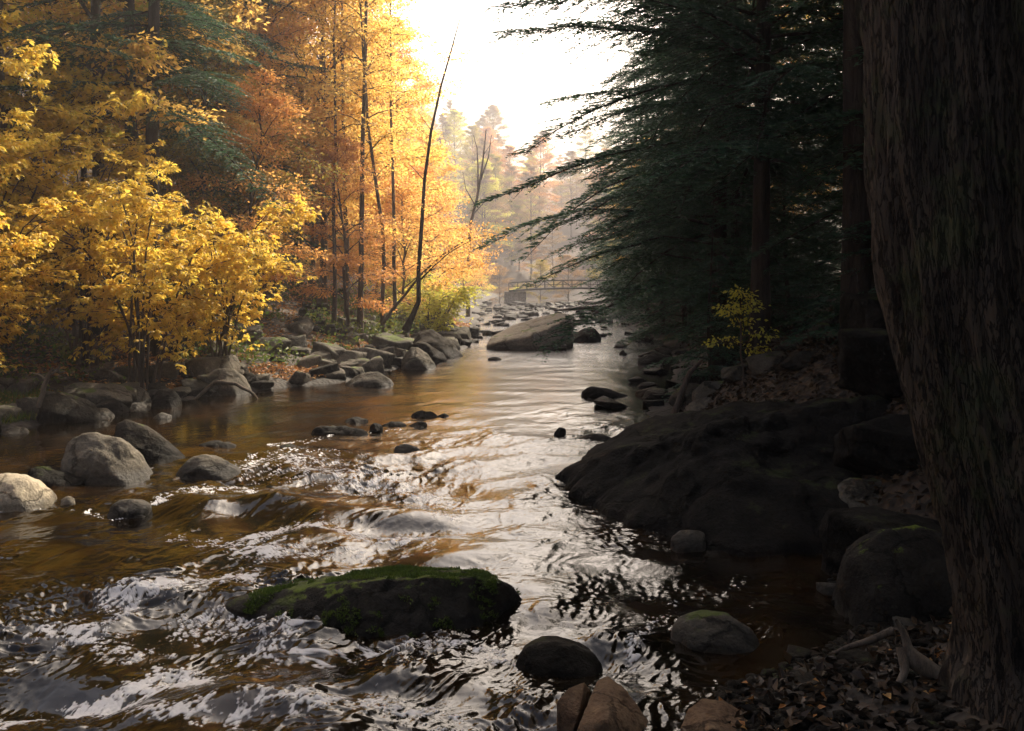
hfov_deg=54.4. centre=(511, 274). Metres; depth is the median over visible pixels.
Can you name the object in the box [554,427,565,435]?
rock
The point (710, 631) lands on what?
rock
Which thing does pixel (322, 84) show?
thin tree
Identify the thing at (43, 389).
fallen branch
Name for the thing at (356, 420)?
rock
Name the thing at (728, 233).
young hemlock
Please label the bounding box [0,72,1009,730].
ground
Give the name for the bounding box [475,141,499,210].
distant tree
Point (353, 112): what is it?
autumn tree
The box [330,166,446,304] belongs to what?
understory tree
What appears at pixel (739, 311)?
maple sapling
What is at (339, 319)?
stone
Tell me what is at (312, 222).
thin tree
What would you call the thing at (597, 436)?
rock
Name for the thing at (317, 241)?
understory tree
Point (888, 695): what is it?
shore leaves
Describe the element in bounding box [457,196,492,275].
distant tree
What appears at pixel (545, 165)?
distant tree
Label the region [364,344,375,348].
stone
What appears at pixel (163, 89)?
autumn tree
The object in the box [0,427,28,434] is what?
rock
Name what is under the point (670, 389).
stone
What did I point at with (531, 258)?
distant tree
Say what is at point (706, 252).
young hemlock
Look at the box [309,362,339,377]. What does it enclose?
stone
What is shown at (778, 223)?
young hemlock
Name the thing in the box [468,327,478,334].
stone
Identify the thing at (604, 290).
young hemlock
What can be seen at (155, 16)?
hemlock tree
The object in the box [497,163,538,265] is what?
distant tree
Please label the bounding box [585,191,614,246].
distant tree
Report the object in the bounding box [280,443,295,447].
rock
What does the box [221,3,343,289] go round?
hemlock tree
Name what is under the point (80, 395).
stone
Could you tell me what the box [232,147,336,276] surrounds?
understory tree
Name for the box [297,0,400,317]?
thin tree
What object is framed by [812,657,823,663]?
stone
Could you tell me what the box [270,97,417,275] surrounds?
understory tree
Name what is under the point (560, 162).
distant tree
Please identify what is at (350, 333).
stone
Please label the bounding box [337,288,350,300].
stone
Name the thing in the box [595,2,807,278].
hemlock tree
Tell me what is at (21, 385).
stone
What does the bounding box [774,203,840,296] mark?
young hemlock
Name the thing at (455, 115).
distant tree
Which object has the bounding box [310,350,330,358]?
stone
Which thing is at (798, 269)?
young hemlock
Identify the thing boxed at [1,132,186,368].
yellow bush
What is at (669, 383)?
stone
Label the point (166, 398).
boulder
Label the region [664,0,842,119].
hemlock tree
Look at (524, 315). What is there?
cobbles
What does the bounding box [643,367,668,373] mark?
stone
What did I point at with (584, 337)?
boulder
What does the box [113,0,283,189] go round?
autumn tree
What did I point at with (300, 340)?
stone
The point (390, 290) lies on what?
lime bush
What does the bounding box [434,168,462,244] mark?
distant tree
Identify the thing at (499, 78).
sky
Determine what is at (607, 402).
stone
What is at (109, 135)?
autumn tree
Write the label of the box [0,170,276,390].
yellow bush
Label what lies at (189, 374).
stone
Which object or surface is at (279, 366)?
leaf litter
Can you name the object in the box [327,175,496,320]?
autumn tree
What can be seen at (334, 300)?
thin tree
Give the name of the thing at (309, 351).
stone
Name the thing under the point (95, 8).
autumn tree
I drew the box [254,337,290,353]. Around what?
stone
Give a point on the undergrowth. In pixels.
(64, 355)
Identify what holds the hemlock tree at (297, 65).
on the ground at (890, 488)
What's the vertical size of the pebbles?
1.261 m
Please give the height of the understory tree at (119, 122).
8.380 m
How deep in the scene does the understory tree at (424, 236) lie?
36.42 m
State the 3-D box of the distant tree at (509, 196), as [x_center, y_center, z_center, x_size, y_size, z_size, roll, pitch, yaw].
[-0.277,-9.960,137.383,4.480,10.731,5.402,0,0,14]
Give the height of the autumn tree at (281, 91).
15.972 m
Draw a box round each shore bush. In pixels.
[421,232,479,299]
[436,227,498,306]
[459,268,496,304]
[484,265,514,300]
[516,260,562,300]
[547,255,585,298]
[586,239,621,293]
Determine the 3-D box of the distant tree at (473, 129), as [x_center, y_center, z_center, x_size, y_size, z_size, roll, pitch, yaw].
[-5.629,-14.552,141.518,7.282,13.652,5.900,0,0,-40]
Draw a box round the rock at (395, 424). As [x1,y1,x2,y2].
[382,421,405,426]
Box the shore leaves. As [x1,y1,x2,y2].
[719,622,950,730]
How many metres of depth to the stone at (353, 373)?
20.97 m
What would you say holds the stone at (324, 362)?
on the ground at (890, 488)
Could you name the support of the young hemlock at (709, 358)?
on the ground at (890, 488)
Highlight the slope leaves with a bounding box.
[614,280,903,413]
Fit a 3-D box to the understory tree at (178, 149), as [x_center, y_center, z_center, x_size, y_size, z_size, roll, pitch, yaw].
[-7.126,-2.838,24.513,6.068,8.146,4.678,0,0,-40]
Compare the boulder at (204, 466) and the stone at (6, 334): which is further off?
the stone at (6, 334)
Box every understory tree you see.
[54,0,186,212]
[86,0,348,295]
[160,140,289,298]
[224,110,305,246]
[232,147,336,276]
[245,50,390,300]
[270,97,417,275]
[279,205,337,285]
[290,188,365,275]
[315,206,425,302]
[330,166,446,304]
[350,158,411,282]
[350,189,446,303]
[352,141,441,272]
[381,163,473,304]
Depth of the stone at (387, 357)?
23.09 m
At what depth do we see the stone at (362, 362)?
21.98 m
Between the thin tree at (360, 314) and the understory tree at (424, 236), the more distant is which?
the understory tree at (424, 236)
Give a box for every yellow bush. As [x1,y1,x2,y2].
[0,10,167,276]
[0,39,159,314]
[0,125,35,181]
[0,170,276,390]
[0,190,107,374]
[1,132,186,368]
[81,191,321,356]
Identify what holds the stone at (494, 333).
in the water
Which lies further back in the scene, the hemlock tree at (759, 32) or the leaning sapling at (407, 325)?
the leaning sapling at (407, 325)
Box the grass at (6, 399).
[0,377,95,424]
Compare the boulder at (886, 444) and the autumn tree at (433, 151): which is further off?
the autumn tree at (433, 151)
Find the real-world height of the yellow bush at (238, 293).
3.710 m
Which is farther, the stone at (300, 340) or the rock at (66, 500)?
the stone at (300, 340)
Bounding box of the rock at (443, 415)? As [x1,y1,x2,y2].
[437,413,448,416]
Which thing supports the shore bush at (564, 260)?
on the ground at (890, 488)
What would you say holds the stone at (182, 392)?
on the ground at (890, 488)
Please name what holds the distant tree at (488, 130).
on the ground at (890, 488)
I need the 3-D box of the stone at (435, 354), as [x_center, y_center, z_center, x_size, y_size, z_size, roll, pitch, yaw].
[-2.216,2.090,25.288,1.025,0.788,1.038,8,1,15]
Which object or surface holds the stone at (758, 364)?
on the ground at (890, 488)
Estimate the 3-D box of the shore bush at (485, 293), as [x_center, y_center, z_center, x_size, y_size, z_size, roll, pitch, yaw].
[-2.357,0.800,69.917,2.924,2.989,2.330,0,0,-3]
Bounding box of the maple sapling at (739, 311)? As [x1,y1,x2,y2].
[701,284,779,383]
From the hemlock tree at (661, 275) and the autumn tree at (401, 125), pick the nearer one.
the hemlock tree at (661, 275)
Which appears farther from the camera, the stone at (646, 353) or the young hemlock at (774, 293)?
the stone at (646, 353)
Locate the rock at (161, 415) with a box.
[153,412,171,418]
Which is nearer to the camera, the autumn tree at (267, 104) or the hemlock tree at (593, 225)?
the autumn tree at (267, 104)
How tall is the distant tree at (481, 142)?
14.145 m
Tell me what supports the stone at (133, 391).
on the ground at (890, 488)
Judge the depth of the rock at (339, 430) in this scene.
13.63 m
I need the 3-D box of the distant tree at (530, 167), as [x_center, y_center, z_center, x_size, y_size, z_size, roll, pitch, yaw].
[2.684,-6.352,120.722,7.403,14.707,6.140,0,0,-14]
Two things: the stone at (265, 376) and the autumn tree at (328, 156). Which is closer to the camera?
the stone at (265, 376)
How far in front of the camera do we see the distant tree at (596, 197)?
128.43 m
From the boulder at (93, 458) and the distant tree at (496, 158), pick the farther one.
the distant tree at (496, 158)
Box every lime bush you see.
[349,266,477,319]
[385,279,488,331]
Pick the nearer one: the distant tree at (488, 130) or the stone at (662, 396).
the stone at (662, 396)
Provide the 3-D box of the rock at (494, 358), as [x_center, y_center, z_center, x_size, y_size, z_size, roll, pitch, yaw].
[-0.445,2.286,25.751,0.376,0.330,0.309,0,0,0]
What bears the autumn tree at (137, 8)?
on the ground at (890, 488)
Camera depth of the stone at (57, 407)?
14.80 m
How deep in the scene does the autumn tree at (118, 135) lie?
41.16 m
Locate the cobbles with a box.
[52,300,688,405]
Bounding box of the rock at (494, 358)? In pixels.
[488,357,501,359]
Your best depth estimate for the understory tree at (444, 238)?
44.28 m
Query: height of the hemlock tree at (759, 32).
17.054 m
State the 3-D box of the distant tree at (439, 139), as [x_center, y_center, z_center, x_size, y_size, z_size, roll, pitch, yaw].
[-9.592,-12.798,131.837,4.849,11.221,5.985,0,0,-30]
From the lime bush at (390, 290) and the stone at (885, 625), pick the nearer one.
the stone at (885, 625)
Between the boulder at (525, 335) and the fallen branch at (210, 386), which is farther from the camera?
the boulder at (525, 335)
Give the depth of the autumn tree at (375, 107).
32.75 m
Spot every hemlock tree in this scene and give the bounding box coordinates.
[0,0,289,356]
[2,0,270,302]
[80,0,350,286]
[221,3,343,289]
[469,0,842,362]
[470,0,849,354]
[537,0,875,329]
[556,0,842,339]
[569,13,705,318]
[572,4,841,299]
[573,35,651,285]
[576,2,810,330]
[577,17,793,253]
[580,23,674,279]
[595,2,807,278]
[595,207,668,325]
[596,195,705,333]
[601,128,730,345]
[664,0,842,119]
[684,0,863,267]
[753,0,842,165]
[763,0,807,21]
[773,0,841,197]
[778,4,842,267]
[778,21,841,256]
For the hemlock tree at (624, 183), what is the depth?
49.96 m
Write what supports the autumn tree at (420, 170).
on the ground at (890, 488)
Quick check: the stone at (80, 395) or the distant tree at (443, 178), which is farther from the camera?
the distant tree at (443, 178)
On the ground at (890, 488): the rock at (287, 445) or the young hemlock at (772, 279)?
the young hemlock at (772, 279)
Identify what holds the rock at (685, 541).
in the water
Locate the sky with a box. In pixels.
[8,0,837,180]
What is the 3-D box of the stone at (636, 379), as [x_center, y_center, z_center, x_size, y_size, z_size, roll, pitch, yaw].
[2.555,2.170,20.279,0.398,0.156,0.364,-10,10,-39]
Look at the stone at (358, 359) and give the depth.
22.44 m
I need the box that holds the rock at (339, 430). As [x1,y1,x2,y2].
[311,425,367,434]
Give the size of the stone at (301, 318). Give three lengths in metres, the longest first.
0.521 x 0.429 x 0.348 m
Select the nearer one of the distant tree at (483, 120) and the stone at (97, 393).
the stone at (97, 393)
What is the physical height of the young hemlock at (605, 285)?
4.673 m
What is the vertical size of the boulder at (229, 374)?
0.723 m
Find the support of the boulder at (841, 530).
on the ground at (890, 488)
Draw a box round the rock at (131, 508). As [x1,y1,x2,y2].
[107,499,151,518]
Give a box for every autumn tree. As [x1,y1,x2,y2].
[0,0,163,321]
[2,0,281,304]
[3,0,205,228]
[4,0,146,223]
[7,0,110,180]
[8,0,124,182]
[77,0,294,199]
[105,109,141,145]
[108,1,288,165]
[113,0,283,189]
[117,0,395,300]
[139,106,305,308]
[140,0,370,290]
[160,0,349,229]
[165,64,339,315]
[212,0,417,291]
[226,20,381,271]
[233,0,461,302]
[277,0,457,300]
[284,128,412,326]
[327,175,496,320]
[328,13,446,303]
[328,38,443,270]
[354,47,433,270]
[370,175,513,296]
[410,128,469,296]
[600,161,641,259]
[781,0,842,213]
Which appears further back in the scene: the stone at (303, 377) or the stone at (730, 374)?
the stone at (303, 377)
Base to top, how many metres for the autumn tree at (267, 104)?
6.663 m
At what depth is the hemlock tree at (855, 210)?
12.14 m
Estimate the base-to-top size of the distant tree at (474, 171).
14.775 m
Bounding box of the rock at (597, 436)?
[580,433,610,440]
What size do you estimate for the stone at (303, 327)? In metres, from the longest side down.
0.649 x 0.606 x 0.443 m
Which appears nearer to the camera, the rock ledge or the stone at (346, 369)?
the rock ledge
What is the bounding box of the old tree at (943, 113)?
[855,0,1023,730]
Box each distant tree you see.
[412,106,430,145]
[413,77,439,139]
[427,136,454,191]
[430,113,459,170]
[432,159,458,215]
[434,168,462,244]
[439,119,460,172]
[440,99,461,157]
[440,110,471,198]
[449,111,469,177]
[449,165,463,215]
[451,158,515,284]
[455,124,491,197]
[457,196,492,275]
[459,137,503,228]
[461,133,484,196]
[462,165,513,288]
[464,120,482,167]
[468,114,497,166]
[469,127,504,183]
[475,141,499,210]
[478,104,509,160]
[479,153,526,265]
[482,106,512,159]
[485,168,509,234]
[490,134,512,169]
[497,145,528,233]
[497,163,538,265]
[499,198,540,270]
[501,169,523,224]
[504,162,559,279]
[513,180,529,224]
[514,248,547,273]
[515,199,540,240]
[518,136,563,244]
[518,149,539,202]
[520,152,546,232]
[528,130,558,186]
[535,213,569,279]
[549,154,573,209]
[550,150,590,236]
[550,181,569,220]
[551,175,573,206]
[559,157,583,204]
[563,167,588,225]
[570,126,594,192]
[577,185,594,228]
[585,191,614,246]
[586,170,616,263]
[587,147,615,198]
[591,186,618,248]
[593,135,619,182]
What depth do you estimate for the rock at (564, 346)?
28.94 m
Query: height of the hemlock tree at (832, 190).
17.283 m
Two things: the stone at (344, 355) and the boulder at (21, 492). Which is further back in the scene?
the stone at (344, 355)
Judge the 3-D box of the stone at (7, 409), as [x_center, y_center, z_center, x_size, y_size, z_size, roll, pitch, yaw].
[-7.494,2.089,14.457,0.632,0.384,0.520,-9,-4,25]
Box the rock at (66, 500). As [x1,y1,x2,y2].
[60,496,74,505]
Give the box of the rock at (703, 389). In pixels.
[692,381,723,401]
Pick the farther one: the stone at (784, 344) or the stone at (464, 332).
the stone at (464, 332)
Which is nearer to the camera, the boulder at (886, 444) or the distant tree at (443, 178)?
the boulder at (886, 444)
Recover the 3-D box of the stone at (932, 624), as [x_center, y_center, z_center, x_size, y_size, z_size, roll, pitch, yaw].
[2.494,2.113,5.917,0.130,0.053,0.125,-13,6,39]
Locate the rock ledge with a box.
[555,394,892,557]
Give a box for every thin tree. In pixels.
[271,0,388,325]
[276,0,386,305]
[293,0,432,331]
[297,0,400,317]
[303,0,426,332]
[347,0,439,318]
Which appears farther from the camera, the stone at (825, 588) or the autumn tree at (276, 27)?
the autumn tree at (276, 27)
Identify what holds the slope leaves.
on the ground at (890, 488)
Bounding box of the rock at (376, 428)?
[369,423,382,432]
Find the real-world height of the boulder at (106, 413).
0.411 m
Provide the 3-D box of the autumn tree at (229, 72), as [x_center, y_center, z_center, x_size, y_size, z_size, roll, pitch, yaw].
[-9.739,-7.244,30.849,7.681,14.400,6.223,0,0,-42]
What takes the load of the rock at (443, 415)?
in the water
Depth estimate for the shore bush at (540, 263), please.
84.48 m
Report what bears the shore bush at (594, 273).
on the ground at (890, 488)
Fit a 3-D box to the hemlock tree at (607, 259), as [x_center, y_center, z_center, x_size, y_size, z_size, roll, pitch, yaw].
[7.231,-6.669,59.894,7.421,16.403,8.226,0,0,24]
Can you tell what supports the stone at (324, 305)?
on the ground at (890, 488)
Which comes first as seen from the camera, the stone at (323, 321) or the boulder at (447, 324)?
the stone at (323, 321)
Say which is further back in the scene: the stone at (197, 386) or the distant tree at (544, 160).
the distant tree at (544, 160)
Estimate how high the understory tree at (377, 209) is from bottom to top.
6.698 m
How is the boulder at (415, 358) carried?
on the ground at (890, 488)
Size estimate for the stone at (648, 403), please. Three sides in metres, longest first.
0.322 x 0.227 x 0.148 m
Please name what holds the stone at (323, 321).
on the ground at (890, 488)
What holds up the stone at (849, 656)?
on the ground at (890, 488)
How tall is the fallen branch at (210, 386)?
0.376 m
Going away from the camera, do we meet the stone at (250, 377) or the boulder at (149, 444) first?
the boulder at (149, 444)
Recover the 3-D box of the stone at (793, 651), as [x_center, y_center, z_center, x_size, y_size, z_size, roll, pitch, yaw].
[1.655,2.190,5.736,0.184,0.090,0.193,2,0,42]
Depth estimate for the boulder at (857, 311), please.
10.83 m
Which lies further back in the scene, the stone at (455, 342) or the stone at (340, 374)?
the stone at (455, 342)
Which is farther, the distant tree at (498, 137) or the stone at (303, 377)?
the distant tree at (498, 137)
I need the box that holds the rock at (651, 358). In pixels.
[638,353,678,364]
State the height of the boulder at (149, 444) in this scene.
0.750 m
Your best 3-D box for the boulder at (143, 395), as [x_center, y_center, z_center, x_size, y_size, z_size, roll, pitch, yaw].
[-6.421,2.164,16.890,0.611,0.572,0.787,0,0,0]
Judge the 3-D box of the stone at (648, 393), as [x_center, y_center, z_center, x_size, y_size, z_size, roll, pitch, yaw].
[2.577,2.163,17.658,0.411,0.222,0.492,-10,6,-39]
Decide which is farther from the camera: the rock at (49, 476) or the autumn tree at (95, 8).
the autumn tree at (95, 8)
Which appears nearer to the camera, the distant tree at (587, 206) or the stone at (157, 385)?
the stone at (157, 385)
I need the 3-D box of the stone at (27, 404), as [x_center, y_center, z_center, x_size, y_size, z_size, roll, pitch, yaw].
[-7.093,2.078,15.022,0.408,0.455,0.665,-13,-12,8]
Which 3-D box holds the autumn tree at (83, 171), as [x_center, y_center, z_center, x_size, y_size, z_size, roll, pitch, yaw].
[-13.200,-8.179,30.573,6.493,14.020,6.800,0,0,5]
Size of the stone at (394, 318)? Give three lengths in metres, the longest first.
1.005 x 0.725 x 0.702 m
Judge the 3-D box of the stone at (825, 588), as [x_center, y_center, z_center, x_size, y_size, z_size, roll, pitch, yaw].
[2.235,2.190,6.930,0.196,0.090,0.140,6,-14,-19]
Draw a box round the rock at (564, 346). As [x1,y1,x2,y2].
[543,343,567,350]
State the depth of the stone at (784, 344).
13.54 m
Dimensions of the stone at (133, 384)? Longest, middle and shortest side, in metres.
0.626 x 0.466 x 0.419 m
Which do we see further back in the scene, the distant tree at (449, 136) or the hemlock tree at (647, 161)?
the distant tree at (449, 136)
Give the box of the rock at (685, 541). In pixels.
[670,530,705,552]
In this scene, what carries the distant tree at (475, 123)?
on the ground at (890, 488)
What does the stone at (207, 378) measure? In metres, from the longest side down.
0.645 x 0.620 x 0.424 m
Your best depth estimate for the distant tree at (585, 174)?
154.62 m
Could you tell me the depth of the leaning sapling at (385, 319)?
26.17 m
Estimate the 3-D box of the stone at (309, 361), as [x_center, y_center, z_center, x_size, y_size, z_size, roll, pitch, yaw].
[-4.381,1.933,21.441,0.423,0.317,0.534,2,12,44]
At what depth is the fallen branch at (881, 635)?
5.49 m
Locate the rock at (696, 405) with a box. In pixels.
[684,397,714,411]
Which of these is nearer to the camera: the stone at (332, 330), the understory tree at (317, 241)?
the stone at (332, 330)
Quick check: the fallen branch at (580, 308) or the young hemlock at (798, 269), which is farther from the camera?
the fallen branch at (580, 308)
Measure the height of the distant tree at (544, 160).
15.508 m
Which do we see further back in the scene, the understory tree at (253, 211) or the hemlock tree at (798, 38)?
the understory tree at (253, 211)
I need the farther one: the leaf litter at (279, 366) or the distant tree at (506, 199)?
the distant tree at (506, 199)
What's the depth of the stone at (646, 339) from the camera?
32.87 m
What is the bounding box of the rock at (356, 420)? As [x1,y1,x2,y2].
[345,417,367,422]
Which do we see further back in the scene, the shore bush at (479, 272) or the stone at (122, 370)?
the shore bush at (479, 272)
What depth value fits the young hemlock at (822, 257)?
14.83 m
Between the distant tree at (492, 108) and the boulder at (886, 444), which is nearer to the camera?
the boulder at (886, 444)
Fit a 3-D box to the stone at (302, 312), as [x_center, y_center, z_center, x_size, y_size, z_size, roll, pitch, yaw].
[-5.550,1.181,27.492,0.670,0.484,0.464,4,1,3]
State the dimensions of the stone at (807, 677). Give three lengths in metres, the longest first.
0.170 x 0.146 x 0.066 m
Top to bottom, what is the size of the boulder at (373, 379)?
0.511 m
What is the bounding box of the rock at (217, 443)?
[199,440,235,447]
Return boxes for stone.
[0,322,20,339]
[0,377,34,396]
[0,405,21,422]
[16,397,38,419]
[37,391,101,423]
[64,382,132,407]
[68,393,86,398]
[87,369,126,383]
[92,321,112,334]
[96,398,130,414]
[108,382,136,402]
[113,366,137,381]
[122,382,139,387]
[144,368,153,382]
[145,362,183,380]
[147,382,166,389]
[147,389,156,400]
[164,342,187,355]
[173,386,191,398]
[179,365,193,377]
[180,378,215,397]
[181,324,219,345]
[184,355,243,377]
[196,374,219,383]
[200,340,237,356]
[229,323,262,344]
[240,363,248,372]
[243,372,258,385]
[250,380,274,389]
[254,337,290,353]
[255,373,270,380]
[287,319,313,337]
[287,334,307,347]
[289,371,309,384]
[290,346,308,356]
[293,315,314,325]
[296,354,321,368]
[298,308,322,320]
[303,347,312,354]
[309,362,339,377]
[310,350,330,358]
[312,324,336,337]
[312,341,345,359]
[314,302,329,315]
[315,318,326,324]
[320,359,332,365]
[323,368,345,379]
[326,349,366,363]
[335,334,359,346]
[336,325,358,334]
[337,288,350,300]
[337,317,350,327]
[339,360,359,366]
[339,365,361,376]
[346,358,369,360]
[347,331,360,340]
[349,366,364,377]
[350,310,369,316]
[350,318,375,332]
[351,347,394,367]
[353,314,375,321]
[356,360,368,366]
[359,356,384,373]
[361,335,368,342]
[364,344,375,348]
[368,333,412,349]
[379,346,395,356]
[385,313,402,330]
[391,329,409,337]
[391,357,402,366]
[394,347,407,355]
[400,350,408,356]
[406,341,446,362]
[413,324,425,330]
[437,326,470,339]
[438,331,462,345]
[447,338,460,349]
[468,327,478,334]
[470,331,476,337]
[491,330,502,335]
[593,396,627,408]
[628,376,646,382]
[635,386,658,395]
[637,336,653,341]
[638,351,653,355]
[638,382,660,387]
[642,387,667,399]
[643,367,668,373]
[643,400,664,406]
[653,393,670,399]
[654,347,670,353]
[665,379,681,387]
[668,388,676,393]
[669,383,699,408]
[708,356,736,379]
[721,363,747,382]
[746,351,789,374]
[779,351,818,370]
[780,340,799,345]
[786,645,817,660]
[789,667,820,684]
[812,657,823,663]
[816,582,835,595]
[836,649,884,667]
[864,622,896,632]
[892,616,917,633]
[921,621,943,629]
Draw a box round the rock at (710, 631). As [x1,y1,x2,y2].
[671,610,759,654]
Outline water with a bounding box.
[0,294,853,730]
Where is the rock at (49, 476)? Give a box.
[28,466,84,486]
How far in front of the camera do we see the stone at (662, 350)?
27.50 m
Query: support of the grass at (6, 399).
on the ground at (890, 488)
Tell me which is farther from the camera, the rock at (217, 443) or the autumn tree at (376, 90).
the autumn tree at (376, 90)
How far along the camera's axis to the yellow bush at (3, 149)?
17.75 m
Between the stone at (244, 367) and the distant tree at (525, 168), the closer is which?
the stone at (244, 367)
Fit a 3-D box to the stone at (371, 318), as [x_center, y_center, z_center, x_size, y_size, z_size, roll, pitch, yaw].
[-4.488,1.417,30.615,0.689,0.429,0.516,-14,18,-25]
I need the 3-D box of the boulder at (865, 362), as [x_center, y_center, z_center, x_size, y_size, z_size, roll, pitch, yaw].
[3.769,0.926,9.695,1.226,0.802,1.066,0,0,0]
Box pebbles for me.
[713,571,981,730]
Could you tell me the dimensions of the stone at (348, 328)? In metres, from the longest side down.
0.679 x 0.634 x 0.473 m
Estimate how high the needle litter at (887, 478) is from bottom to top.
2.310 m
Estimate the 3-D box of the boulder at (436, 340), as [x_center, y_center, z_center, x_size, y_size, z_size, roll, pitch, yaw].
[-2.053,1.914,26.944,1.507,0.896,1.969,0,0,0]
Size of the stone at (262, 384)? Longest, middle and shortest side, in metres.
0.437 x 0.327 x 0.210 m
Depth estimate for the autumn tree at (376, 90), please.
28.65 m
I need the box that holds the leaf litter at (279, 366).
[0,215,469,417]
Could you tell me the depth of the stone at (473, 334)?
34.47 m
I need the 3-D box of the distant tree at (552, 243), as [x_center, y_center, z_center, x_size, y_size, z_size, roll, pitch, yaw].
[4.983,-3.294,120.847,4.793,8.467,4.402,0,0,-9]
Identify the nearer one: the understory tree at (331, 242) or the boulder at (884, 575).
the boulder at (884, 575)
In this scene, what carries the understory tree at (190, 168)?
on the ground at (890, 488)
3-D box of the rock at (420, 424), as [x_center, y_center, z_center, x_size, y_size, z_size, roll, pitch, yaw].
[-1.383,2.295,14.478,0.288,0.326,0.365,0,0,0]
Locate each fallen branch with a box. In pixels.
[32,365,60,407]
[194,380,257,398]
[554,305,598,310]
[670,359,702,413]
[832,627,895,654]
[894,619,940,683]
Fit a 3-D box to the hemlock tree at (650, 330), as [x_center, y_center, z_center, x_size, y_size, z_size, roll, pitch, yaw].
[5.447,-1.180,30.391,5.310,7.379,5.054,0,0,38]
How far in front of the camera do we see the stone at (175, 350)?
19.77 m
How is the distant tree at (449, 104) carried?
on the ground at (890, 488)
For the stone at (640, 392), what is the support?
in the water
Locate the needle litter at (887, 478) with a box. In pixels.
[679,320,951,613]
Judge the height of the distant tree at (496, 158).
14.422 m
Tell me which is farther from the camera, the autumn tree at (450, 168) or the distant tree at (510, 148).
the distant tree at (510, 148)
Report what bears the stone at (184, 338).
on the ground at (890, 488)
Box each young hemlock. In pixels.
[593,265,617,305]
[593,267,618,302]
[638,230,749,402]
[676,213,785,368]
[684,96,840,350]
[693,180,804,326]
[696,195,797,317]
[707,130,840,328]
[770,169,842,332]
[770,214,829,296]
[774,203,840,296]
[775,90,874,347]
[777,183,837,293]
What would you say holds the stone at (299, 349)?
on the ground at (890, 488)
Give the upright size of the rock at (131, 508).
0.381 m
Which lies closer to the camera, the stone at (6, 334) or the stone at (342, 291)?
the stone at (6, 334)
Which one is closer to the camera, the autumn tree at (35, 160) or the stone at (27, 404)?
the stone at (27, 404)
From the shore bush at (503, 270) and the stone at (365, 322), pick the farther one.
the shore bush at (503, 270)
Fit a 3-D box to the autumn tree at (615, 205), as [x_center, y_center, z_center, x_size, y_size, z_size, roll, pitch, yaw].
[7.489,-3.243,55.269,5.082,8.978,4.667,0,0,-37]
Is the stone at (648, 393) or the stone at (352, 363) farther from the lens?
the stone at (352, 363)
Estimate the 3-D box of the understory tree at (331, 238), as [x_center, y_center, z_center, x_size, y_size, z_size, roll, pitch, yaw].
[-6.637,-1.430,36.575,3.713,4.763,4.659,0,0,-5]
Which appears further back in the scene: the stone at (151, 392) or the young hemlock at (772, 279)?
the young hemlock at (772, 279)
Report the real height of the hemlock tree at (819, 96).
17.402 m
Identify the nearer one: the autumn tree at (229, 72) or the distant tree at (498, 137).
the autumn tree at (229, 72)
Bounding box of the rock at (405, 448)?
[394,444,419,451]
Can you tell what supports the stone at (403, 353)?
on the ground at (890, 488)
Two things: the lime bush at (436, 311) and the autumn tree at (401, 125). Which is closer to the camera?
the lime bush at (436, 311)
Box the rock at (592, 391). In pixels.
[581,386,627,396]
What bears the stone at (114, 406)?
on the ground at (890, 488)
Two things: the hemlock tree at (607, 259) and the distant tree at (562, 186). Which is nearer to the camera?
the hemlock tree at (607, 259)
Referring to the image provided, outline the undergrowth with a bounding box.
[0,227,428,390]
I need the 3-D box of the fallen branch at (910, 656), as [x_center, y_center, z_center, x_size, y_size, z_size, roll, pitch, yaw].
[2.016,1.922,4.896,0.477,0.433,0.121,0,0,-9]
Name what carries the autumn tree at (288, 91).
on the ground at (890, 488)
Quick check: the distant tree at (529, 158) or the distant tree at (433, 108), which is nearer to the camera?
the distant tree at (529, 158)
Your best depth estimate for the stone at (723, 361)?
15.46 m
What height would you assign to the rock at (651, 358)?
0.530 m
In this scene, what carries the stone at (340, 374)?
on the ground at (890, 488)
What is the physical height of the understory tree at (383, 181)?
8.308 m
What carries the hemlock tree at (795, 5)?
on the ground at (890, 488)
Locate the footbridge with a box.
[504,280,608,302]
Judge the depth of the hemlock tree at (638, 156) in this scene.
21.93 m
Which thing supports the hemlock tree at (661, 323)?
on the ground at (890, 488)
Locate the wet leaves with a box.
[681,614,1007,730]
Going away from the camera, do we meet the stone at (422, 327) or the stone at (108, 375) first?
the stone at (108, 375)
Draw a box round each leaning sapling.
[375,7,491,332]
[381,220,520,324]
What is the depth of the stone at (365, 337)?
26.28 m
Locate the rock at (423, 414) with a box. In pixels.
[411,410,436,417]
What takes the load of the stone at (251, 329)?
on the ground at (890, 488)
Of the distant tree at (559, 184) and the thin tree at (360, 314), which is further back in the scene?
the distant tree at (559, 184)
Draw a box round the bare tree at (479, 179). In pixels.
[463,131,491,316]
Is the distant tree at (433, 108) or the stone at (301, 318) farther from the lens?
the distant tree at (433, 108)
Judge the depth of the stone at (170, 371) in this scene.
18.51 m
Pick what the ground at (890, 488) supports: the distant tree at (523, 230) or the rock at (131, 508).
the distant tree at (523, 230)
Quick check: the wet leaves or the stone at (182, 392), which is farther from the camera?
the stone at (182, 392)
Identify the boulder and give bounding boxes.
[0,473,56,511]
[60,432,152,485]
[97,408,114,419]
[114,419,184,462]
[136,387,150,401]
[151,388,181,407]
[176,454,240,480]
[208,368,251,395]
[224,563,521,637]
[345,372,393,386]
[401,347,435,369]
[413,329,462,358]
[428,316,457,328]
[486,313,573,349]
[516,636,602,677]
[556,682,589,730]
[573,328,600,342]
[577,676,648,730]
[680,699,746,730]
[819,506,941,576]
[832,414,921,475]
[832,525,951,626]
[836,327,902,399]
[837,478,881,507]
[839,293,885,328]
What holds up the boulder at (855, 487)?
on the ground at (890, 488)
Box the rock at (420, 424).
[409,421,426,426]
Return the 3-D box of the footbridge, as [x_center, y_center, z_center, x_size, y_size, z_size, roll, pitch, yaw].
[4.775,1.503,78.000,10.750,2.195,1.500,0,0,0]

